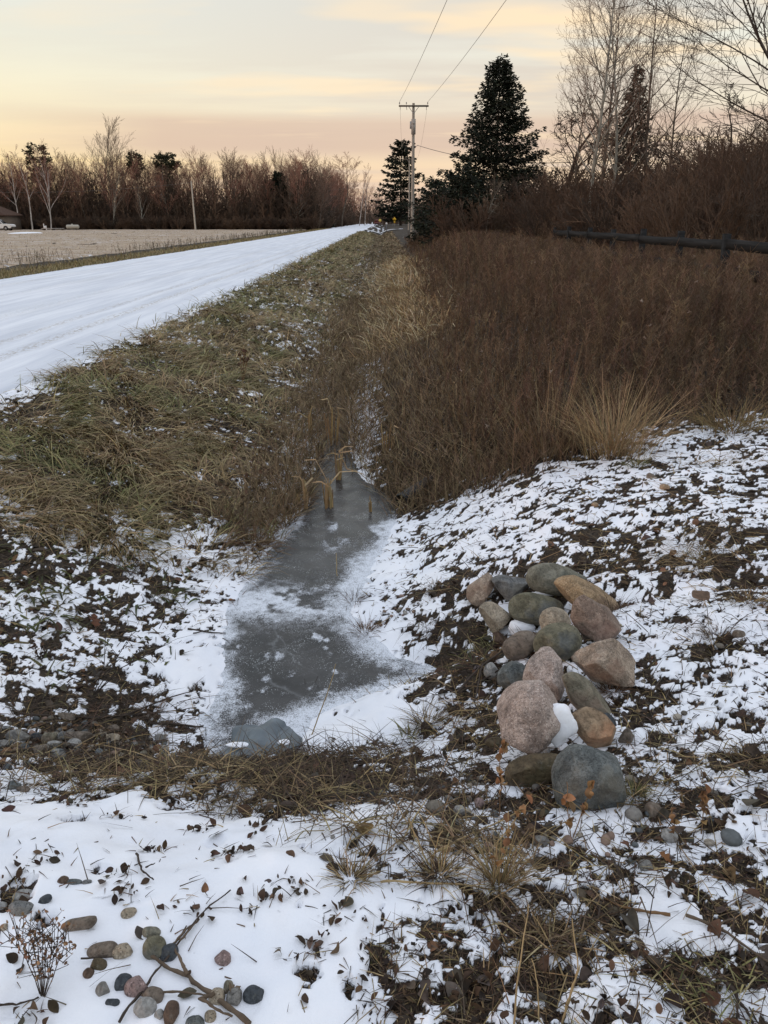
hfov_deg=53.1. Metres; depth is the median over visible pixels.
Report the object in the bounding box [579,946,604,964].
leaf
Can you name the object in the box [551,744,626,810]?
boulder
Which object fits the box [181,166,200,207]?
bare tree
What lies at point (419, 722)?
grass tuft
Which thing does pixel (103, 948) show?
pebble
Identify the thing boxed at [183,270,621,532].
ditch reed grass
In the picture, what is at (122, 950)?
pebble
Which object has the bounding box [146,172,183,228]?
bare tree
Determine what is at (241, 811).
pebble
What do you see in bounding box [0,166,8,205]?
bare tree
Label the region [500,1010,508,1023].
leaf
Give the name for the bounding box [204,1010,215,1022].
pebble
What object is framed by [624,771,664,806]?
grass tuft
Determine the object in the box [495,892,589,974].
grass tuft
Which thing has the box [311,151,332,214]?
bare tree
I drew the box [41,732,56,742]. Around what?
cobble
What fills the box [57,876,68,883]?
pebble
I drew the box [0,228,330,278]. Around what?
verge grass
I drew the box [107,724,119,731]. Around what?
cobble
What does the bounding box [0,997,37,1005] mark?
stick
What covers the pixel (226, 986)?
pebble
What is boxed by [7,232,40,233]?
snow drift
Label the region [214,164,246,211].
bare tree
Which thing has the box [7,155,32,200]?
bare tree
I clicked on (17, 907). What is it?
pebble
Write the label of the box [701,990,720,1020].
leaf
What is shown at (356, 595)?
grass tuft
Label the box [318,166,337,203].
bare tree
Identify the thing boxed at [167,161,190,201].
bare tree
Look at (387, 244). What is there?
verge grass
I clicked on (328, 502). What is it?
cattail
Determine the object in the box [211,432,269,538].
dead weed
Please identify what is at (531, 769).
boulder
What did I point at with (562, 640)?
boulder
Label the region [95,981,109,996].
pebble
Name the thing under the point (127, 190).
bare tree
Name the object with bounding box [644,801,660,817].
pebble
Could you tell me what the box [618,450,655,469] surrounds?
grass tuft
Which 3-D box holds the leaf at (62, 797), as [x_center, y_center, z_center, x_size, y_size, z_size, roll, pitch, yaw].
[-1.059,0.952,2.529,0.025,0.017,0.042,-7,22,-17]
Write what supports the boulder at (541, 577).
on the ground at (284, 922)
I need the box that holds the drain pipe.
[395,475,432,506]
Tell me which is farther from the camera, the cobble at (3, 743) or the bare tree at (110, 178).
the bare tree at (110, 178)
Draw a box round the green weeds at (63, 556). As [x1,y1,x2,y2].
[0,417,240,712]
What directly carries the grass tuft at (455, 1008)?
on the ground at (284, 922)
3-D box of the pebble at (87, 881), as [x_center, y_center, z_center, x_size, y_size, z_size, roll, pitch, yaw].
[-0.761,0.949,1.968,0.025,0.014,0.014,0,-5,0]
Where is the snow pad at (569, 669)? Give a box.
[567,666,572,671]
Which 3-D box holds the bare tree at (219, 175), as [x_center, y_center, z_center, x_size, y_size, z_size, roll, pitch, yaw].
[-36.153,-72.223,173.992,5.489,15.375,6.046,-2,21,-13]
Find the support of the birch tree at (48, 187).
on the ground at (284, 922)
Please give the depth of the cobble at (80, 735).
3.32 m
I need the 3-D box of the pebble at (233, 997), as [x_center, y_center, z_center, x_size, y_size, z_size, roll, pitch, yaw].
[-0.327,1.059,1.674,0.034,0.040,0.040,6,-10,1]
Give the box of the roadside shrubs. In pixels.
[405,192,537,243]
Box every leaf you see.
[1,805,20,813]
[59,795,65,801]
[90,613,101,626]
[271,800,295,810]
[420,977,430,990]
[489,938,499,964]
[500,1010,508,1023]
[538,954,548,974]
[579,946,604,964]
[660,851,673,862]
[661,946,669,954]
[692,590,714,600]
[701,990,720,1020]
[728,962,741,976]
[728,1002,739,1017]
[732,888,759,905]
[754,790,767,803]
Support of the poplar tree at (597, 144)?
on the ground at (284, 922)
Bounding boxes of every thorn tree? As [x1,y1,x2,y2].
[479,133,551,203]
[485,92,658,222]
[528,131,676,191]
[573,92,684,194]
[638,126,735,188]
[645,82,767,179]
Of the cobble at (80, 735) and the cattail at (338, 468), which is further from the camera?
the cattail at (338, 468)
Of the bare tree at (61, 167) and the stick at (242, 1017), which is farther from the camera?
the bare tree at (61, 167)
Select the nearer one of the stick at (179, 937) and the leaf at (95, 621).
the stick at (179, 937)
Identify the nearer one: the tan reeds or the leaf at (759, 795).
the leaf at (759, 795)
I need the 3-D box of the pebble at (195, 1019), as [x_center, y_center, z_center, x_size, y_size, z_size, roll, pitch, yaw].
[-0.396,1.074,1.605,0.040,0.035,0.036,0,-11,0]
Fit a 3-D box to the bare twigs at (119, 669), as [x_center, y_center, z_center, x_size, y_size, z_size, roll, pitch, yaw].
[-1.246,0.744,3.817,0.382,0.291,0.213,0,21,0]
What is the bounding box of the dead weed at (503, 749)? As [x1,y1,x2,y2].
[495,739,508,815]
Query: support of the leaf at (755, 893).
on the ground at (284, 922)
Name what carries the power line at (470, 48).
attached to the utility pole at (413, 124)
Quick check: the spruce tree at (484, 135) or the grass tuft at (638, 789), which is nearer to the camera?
the grass tuft at (638, 789)
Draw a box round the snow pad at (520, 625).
[508,620,535,634]
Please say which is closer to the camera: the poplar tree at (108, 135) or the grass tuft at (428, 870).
the grass tuft at (428, 870)
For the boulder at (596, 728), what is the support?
on the ground at (284, 922)
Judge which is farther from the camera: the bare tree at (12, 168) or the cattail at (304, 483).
the bare tree at (12, 168)
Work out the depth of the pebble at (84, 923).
1.81 m
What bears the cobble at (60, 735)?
on the ground at (284, 922)
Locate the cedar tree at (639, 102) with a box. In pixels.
[607,65,652,186]
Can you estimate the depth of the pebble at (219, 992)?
1.66 m
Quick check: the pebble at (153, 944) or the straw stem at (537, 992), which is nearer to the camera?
the straw stem at (537, 992)
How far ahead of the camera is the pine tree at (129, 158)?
166.67 m
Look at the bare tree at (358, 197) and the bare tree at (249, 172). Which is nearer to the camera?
the bare tree at (249, 172)
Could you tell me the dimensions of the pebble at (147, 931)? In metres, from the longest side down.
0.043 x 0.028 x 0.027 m
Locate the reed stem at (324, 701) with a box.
[311,664,335,734]
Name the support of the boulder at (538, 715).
on the ground at (284, 922)
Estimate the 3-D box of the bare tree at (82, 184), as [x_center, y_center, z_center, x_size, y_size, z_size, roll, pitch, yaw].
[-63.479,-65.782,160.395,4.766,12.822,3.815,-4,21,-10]
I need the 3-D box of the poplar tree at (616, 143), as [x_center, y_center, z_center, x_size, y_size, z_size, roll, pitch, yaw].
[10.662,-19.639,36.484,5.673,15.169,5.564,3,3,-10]
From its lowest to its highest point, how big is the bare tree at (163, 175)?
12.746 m
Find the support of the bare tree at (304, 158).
on the ground at (284, 922)
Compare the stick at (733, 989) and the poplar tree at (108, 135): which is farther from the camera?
the poplar tree at (108, 135)
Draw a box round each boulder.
[466,572,494,606]
[479,601,511,632]
[484,662,497,679]
[485,737,501,747]
[491,575,527,600]
[493,632,506,643]
[496,680,577,753]
[497,661,525,688]
[502,630,534,660]
[504,753,557,787]
[508,592,563,625]
[522,646,564,701]
[526,563,586,595]
[533,622,581,661]
[539,607,570,628]
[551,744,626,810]
[554,575,618,608]
[562,672,611,714]
[570,595,621,641]
[571,638,635,687]
[572,707,615,747]
[604,712,616,725]
[618,727,633,742]
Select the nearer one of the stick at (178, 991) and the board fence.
the stick at (178, 991)
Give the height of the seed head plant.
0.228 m
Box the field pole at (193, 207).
[191,181,195,229]
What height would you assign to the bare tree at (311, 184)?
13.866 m
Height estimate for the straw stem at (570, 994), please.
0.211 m
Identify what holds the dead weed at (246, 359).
on the ground at (284, 922)
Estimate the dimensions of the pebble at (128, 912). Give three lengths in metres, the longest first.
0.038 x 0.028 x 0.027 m
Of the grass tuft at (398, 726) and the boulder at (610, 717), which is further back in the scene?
the grass tuft at (398, 726)
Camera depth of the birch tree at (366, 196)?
244.64 m
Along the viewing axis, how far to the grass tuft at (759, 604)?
3.64 m
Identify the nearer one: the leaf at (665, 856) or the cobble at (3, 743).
the leaf at (665, 856)
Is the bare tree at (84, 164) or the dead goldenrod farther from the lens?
the bare tree at (84, 164)
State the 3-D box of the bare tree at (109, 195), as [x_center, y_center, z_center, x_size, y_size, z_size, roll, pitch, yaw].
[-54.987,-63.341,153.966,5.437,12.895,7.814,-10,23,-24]
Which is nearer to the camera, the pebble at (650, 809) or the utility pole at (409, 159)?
the pebble at (650, 809)
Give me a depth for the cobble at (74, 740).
3.27 m
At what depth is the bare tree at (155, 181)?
154.06 m
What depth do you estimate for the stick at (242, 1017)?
1.65 m
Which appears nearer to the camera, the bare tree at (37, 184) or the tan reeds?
the tan reeds
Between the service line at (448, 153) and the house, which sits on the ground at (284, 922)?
the house
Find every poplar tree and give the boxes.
[83,113,135,196]
[84,134,140,187]
[539,39,615,191]
[555,0,683,203]
[556,0,678,183]
[564,0,676,189]
[607,0,722,177]
[625,0,737,178]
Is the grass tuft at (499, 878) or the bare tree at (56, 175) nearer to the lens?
the grass tuft at (499, 878)
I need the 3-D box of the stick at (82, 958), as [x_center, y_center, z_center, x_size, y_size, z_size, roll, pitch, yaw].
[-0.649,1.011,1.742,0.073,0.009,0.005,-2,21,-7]
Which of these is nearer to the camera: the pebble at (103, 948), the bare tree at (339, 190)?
the pebble at (103, 948)
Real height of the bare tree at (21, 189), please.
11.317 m
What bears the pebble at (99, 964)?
on the ground at (284, 922)
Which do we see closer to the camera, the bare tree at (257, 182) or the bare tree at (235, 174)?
the bare tree at (257, 182)
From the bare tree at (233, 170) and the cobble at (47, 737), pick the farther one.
the bare tree at (233, 170)
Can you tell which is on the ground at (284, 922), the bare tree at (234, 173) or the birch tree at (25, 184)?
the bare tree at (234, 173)
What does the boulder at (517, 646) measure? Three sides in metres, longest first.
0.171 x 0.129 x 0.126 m
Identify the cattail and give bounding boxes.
[291,476,317,509]
[294,407,314,434]
[309,457,353,508]
[321,398,342,444]
[327,446,362,479]
[368,496,371,511]
[381,424,398,456]
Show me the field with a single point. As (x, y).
(58, 237)
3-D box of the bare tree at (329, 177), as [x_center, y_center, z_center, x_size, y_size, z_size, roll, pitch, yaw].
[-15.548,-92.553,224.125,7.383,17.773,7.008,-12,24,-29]
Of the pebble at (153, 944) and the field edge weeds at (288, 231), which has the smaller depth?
the pebble at (153, 944)
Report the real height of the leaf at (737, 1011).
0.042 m
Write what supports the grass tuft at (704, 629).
on the ground at (284, 922)
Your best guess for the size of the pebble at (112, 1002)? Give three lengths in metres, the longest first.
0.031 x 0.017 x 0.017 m
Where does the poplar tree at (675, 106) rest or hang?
on the ground at (284, 922)
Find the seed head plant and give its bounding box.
[0,908,76,997]
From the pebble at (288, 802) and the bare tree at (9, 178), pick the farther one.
the bare tree at (9, 178)
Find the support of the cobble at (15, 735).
on the ground at (284, 922)
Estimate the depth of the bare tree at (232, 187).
155.02 m
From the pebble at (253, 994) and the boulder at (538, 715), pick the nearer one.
the pebble at (253, 994)
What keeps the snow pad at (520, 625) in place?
on the ground at (284, 922)
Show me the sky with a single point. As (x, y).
(331, 78)
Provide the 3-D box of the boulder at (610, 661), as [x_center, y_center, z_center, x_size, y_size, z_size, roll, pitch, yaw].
[0.912,0.604,3.124,0.274,0.177,0.178,-2,21,-6]
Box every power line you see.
[402,1,446,96]
[430,2,504,98]
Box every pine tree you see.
[21,142,52,195]
[124,150,146,178]
[151,151,181,192]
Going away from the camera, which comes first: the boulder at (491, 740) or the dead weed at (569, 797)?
the dead weed at (569, 797)
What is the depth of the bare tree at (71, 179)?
164.97 m
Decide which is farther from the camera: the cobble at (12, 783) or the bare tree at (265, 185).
the bare tree at (265, 185)
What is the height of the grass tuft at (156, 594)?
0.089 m
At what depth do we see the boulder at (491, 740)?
2.91 m
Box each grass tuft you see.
[97,550,161,577]
[125,682,177,715]
[145,588,173,601]
[163,552,187,568]
[215,508,292,557]
[320,844,392,900]
[336,585,370,609]
[342,606,387,638]
[367,949,392,972]
[387,717,433,743]
[393,694,454,737]
[394,835,482,906]
[417,578,455,599]
[441,643,497,680]
[444,990,481,1023]
[449,819,564,914]
[471,348,640,469]
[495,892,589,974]
[528,363,722,462]
[592,678,641,702]
[594,588,644,611]
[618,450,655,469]
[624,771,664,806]
[653,536,741,586]
[665,384,767,441]
[690,618,735,643]
[716,579,767,612]
[716,737,767,764]
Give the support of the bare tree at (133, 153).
on the ground at (284, 922)
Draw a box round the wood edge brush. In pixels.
[20,213,353,229]
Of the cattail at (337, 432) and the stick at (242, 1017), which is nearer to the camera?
the stick at (242, 1017)
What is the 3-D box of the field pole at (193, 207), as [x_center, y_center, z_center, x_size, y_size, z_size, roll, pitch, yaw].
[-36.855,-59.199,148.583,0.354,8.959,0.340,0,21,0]
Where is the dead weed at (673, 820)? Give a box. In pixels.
[668,807,680,833]
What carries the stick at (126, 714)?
on the ground at (284, 922)
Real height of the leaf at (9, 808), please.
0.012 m
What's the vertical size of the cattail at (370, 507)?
0.159 m
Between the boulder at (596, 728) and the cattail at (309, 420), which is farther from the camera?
the cattail at (309, 420)
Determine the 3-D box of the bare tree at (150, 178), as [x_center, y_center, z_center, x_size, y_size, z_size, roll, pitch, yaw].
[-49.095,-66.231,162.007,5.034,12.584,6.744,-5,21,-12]
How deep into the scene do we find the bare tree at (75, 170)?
172.40 m
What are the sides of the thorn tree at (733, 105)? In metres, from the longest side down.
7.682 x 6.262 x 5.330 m
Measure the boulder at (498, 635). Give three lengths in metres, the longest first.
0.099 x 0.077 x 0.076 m
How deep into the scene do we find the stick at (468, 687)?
3.46 m
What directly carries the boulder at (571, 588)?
on the ground at (284, 922)
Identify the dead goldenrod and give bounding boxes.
[396,214,767,507]
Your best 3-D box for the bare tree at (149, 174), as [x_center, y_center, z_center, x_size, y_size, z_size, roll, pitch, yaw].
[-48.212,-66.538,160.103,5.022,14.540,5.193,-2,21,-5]
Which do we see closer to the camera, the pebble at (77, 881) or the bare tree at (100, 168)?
the pebble at (77, 881)
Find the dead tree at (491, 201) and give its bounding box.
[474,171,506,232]
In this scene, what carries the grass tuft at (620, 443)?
on the ground at (284, 922)
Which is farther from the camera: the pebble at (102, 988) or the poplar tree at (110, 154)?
the poplar tree at (110, 154)
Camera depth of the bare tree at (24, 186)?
155.59 m
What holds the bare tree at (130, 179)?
on the ground at (284, 922)
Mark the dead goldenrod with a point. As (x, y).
(536, 266)
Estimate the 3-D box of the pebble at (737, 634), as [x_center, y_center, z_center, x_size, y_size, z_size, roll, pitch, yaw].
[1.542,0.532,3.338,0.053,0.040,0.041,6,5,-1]
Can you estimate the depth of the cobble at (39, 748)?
3.15 m
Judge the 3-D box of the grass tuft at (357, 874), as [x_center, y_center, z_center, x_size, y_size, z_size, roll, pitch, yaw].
[-0.089,0.929,2.002,0.202,0.102,0.194,-12,24,-29]
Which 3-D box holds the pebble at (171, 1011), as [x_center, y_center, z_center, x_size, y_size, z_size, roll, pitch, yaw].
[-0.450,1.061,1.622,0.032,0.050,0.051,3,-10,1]
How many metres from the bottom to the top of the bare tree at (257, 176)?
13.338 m
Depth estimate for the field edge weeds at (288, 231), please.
52.02 m
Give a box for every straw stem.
[408,811,442,864]
[513,905,528,1023]
[531,958,539,1021]
[561,919,579,1023]
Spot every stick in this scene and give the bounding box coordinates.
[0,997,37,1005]
[18,690,195,718]
[81,956,112,959]
[118,889,230,1022]
[135,852,154,879]
[141,990,205,996]
[147,722,203,727]
[150,948,251,1023]
[173,919,199,943]
[188,628,223,633]
[381,879,510,898]
[436,811,520,851]
[457,651,502,729]
[460,661,509,692]
[603,897,670,916]
[685,913,767,962]
[721,977,753,1023]
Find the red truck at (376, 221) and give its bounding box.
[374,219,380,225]
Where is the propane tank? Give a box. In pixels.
[66,224,78,229]
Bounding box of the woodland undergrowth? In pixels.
[0,167,415,229]
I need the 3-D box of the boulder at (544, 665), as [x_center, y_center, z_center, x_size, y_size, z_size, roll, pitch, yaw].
[0.653,0.674,3.140,0.144,0.180,0.241,-7,22,-17]
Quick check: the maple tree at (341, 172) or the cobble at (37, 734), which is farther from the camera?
the maple tree at (341, 172)
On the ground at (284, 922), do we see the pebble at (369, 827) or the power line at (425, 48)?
the pebble at (369, 827)
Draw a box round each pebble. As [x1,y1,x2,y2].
[0,901,7,911]
[0,923,7,930]
[8,900,33,916]
[12,889,32,900]
[38,894,51,903]
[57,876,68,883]
[61,916,96,931]
[66,879,81,884]
[82,879,91,883]
[83,967,93,978]
[87,941,117,956]
[90,958,106,970]
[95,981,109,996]
[105,998,119,1005]
[112,943,132,958]
[114,973,131,990]
[121,907,136,918]
[124,975,147,997]
[133,997,156,1017]
[142,926,160,937]
[142,935,165,959]
[143,986,163,1003]
[154,1009,163,1019]
[160,943,178,961]
[163,1000,179,1023]
[185,1015,204,1023]
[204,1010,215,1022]
[208,987,224,1005]
[214,950,230,966]
[223,980,232,993]
[226,987,241,1005]
[228,804,252,816]
[243,985,263,1004]
[345,822,373,832]
[453,805,466,814]
[474,798,484,807]
[533,835,549,846]
[638,859,652,870]
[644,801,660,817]
[646,473,654,477]
[659,484,669,489]
[661,828,678,842]
[732,630,745,637]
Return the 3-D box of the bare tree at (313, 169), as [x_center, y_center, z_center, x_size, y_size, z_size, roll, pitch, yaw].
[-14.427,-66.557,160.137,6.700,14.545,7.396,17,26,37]
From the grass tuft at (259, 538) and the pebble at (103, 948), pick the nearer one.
the pebble at (103, 948)
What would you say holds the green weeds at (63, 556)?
on the ground at (284, 922)
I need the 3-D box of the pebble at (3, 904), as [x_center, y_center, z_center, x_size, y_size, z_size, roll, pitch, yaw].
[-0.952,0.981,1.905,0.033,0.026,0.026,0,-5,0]
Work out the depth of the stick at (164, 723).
3.68 m
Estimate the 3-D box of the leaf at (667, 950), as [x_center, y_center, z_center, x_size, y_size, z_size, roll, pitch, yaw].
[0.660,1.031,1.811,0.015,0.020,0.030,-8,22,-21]
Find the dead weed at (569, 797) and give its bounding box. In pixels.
[561,780,594,835]
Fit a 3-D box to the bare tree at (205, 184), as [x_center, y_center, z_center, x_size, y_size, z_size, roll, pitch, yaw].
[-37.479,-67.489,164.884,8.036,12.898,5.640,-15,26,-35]
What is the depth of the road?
17.37 m
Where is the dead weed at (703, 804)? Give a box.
[696,784,710,833]
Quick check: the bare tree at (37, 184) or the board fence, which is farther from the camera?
the bare tree at (37, 184)
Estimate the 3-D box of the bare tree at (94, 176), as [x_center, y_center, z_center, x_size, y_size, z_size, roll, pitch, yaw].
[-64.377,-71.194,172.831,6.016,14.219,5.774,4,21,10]
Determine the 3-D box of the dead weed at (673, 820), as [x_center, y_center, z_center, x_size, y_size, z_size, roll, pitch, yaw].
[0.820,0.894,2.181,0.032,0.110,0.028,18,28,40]
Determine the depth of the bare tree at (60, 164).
176.48 m
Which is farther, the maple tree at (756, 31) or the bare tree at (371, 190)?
the bare tree at (371, 190)
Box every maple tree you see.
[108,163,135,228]
[131,180,152,229]
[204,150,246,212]
[324,153,363,226]
[608,0,767,160]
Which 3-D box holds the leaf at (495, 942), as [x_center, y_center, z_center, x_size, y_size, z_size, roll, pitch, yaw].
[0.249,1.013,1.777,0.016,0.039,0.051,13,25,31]
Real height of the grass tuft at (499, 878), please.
0.178 m
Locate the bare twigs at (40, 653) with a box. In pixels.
[30,637,51,660]
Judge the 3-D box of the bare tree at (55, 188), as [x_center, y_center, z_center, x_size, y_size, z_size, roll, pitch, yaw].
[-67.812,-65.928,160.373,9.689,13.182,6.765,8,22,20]
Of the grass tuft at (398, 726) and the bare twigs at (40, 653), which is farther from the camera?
the bare twigs at (40, 653)
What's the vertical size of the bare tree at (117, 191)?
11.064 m
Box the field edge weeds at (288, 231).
[0,228,301,266]
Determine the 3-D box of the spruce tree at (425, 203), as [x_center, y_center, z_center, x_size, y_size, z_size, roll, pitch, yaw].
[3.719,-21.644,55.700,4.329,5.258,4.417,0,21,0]
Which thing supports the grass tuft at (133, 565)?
on the ground at (284, 922)
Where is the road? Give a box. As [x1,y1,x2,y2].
[0,224,373,393]
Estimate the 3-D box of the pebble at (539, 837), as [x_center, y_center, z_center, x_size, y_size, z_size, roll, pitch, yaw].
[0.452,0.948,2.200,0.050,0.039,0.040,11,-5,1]
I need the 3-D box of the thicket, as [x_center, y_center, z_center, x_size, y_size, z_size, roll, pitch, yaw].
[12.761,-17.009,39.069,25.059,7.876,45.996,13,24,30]
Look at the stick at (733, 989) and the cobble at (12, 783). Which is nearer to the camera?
the stick at (733, 989)
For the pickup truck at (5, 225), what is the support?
on the field
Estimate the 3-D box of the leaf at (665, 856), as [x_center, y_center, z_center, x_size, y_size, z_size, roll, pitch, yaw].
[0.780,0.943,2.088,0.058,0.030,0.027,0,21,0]
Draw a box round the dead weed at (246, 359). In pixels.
[237,349,249,382]
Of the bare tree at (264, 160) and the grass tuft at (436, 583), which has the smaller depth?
the grass tuft at (436, 583)
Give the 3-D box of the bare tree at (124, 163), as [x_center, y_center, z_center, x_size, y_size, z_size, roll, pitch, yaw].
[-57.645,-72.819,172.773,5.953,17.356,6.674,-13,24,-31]
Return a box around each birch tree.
[0,154,21,212]
[9,144,36,229]
[26,142,75,229]
[359,164,369,225]
[361,176,371,224]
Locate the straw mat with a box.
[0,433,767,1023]
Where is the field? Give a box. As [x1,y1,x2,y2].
[0,229,298,267]
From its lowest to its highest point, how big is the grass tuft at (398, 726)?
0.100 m
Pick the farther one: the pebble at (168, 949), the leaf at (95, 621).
the leaf at (95, 621)
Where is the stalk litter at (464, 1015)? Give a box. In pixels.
[0,355,767,1023]
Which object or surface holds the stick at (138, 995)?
on the ground at (284, 922)
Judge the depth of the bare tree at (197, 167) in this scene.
168.35 m
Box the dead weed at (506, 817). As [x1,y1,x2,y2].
[489,794,532,884]
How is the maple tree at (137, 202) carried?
on the ground at (284, 922)
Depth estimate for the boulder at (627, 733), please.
2.71 m
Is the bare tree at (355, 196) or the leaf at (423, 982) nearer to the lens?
the leaf at (423, 982)
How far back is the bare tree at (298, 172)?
165.25 m
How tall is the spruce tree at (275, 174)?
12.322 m
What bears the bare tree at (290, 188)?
on the ground at (284, 922)
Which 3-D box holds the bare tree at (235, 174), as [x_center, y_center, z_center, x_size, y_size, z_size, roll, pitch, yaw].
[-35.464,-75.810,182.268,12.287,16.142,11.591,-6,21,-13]
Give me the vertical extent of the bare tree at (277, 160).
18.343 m
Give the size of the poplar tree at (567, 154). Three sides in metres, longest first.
10.546 x 3.944 x 3.868 m
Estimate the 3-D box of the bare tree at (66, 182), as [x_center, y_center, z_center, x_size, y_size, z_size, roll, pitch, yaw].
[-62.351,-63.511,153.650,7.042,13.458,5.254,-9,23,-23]
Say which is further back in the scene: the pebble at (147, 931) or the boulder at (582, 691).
the boulder at (582, 691)
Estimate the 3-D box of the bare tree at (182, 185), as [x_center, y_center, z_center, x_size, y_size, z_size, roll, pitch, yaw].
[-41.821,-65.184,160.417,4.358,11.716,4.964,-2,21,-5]
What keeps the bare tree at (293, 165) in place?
on the ground at (284, 922)
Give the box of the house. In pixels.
[0,206,22,229]
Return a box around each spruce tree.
[265,170,294,228]
[370,139,422,225]
[400,53,560,237]
[406,175,444,242]
[417,161,490,246]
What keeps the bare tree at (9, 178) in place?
on the ground at (284, 922)
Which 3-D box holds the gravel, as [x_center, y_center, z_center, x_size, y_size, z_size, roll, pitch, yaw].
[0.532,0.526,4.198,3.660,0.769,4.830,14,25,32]
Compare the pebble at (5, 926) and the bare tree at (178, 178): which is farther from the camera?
the bare tree at (178, 178)
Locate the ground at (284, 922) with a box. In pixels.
[0,222,767,1023]
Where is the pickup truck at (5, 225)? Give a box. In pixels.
[0,220,16,230]
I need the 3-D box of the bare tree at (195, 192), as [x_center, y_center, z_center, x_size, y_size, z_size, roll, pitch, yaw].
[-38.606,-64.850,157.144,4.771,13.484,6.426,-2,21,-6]
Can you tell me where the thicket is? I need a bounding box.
[493,115,767,271]
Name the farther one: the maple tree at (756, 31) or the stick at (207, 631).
the maple tree at (756, 31)
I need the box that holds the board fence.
[553,226,767,313]
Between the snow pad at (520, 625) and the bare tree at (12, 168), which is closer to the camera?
the snow pad at (520, 625)
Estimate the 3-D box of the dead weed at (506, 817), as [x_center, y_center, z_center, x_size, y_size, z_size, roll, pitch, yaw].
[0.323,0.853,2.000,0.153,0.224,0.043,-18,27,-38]
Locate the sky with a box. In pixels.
[0,0,767,213]
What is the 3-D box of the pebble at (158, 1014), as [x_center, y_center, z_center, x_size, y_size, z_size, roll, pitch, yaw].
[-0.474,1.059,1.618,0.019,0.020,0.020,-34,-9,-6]
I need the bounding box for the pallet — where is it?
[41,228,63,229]
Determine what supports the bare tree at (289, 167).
on the ground at (284, 922)
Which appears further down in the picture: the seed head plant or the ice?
the seed head plant
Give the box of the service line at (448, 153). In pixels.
[417,145,570,162]
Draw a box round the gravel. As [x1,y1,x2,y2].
[0,458,757,865]
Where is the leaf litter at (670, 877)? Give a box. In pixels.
[0,357,767,1023]
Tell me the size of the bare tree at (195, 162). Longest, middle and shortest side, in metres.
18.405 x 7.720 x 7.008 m
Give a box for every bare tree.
[0,153,28,175]
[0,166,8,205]
[0,174,18,207]
[1,159,23,191]
[3,165,16,200]
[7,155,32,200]
[7,166,40,206]
[15,171,27,207]
[17,165,47,211]
[20,174,55,220]
[35,170,59,206]
[36,165,84,214]
[40,163,65,215]
[48,158,86,217]
[49,148,75,199]
[53,155,80,197]
[53,166,82,200]
[54,153,72,181]
[59,154,94,202]
[62,159,93,197]
[64,172,82,216]
[71,165,86,199]
[75,154,97,194]
[85,165,103,199]
[89,155,126,196]
[93,155,124,200]
[93,158,122,205]
[95,163,124,228]
[104,176,126,213]
[112,148,142,187]
[114,164,143,200]
[115,156,144,214]
[122,164,135,210]
[124,147,149,202]
[137,164,174,206]
[138,154,161,214]
[138,168,158,195]
[140,163,167,215]
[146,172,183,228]
[157,160,190,195]
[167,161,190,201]
[171,172,187,207]
[173,167,188,213]
[177,160,206,194]
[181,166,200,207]
[182,145,214,195]
[182,152,210,194]
[182,159,204,217]
[185,155,215,201]
[189,169,224,203]
[198,160,216,215]
[200,174,225,216]
[213,158,232,202]
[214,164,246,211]
[216,155,249,201]
[219,148,245,194]
[221,155,245,195]
[223,176,243,210]
[229,157,258,204]
[233,160,256,211]
[237,159,254,196]
[239,159,261,200]
[249,157,271,213]
[249,161,269,214]
[249,164,279,209]
[249,167,271,210]
[256,150,276,178]
[267,148,288,189]
[269,168,304,217]
[277,151,298,191]
[280,151,305,195]
[280,165,300,206]
[285,155,306,217]
[287,148,321,185]
[289,160,311,203]
[296,157,325,214]
[298,163,316,201]
[300,161,327,202]
[303,161,336,201]
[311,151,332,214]
[315,175,336,227]
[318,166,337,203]
[320,174,343,207]
[323,165,338,216]
[325,163,344,196]
[325,165,339,206]
[333,171,344,218]
[348,175,357,218]
[349,190,358,212]
[352,189,364,207]
[361,187,376,219]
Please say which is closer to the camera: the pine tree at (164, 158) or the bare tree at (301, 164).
the bare tree at (301, 164)
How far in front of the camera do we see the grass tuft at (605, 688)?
3.07 m
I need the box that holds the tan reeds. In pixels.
[287,254,514,367]
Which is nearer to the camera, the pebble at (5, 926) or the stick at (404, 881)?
the pebble at (5, 926)
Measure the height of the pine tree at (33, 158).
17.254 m
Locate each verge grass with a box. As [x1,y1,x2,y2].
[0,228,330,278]
[0,230,426,588]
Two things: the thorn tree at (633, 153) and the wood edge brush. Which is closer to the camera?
the thorn tree at (633, 153)
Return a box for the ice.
[197,399,435,756]
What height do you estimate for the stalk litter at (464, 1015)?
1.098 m
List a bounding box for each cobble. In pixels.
[0,740,9,747]
[5,729,30,740]
[7,780,21,789]
[16,786,30,791]
[31,733,41,739]
[31,745,47,753]
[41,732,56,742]
[47,740,61,747]
[55,731,64,740]
[57,712,74,719]
[65,731,92,742]
[68,738,81,748]
[105,733,119,744]
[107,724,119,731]
[154,733,163,742]
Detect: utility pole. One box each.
[399,102,428,239]
[402,158,416,229]
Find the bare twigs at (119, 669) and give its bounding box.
[91,628,171,695]
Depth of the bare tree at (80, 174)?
160.62 m

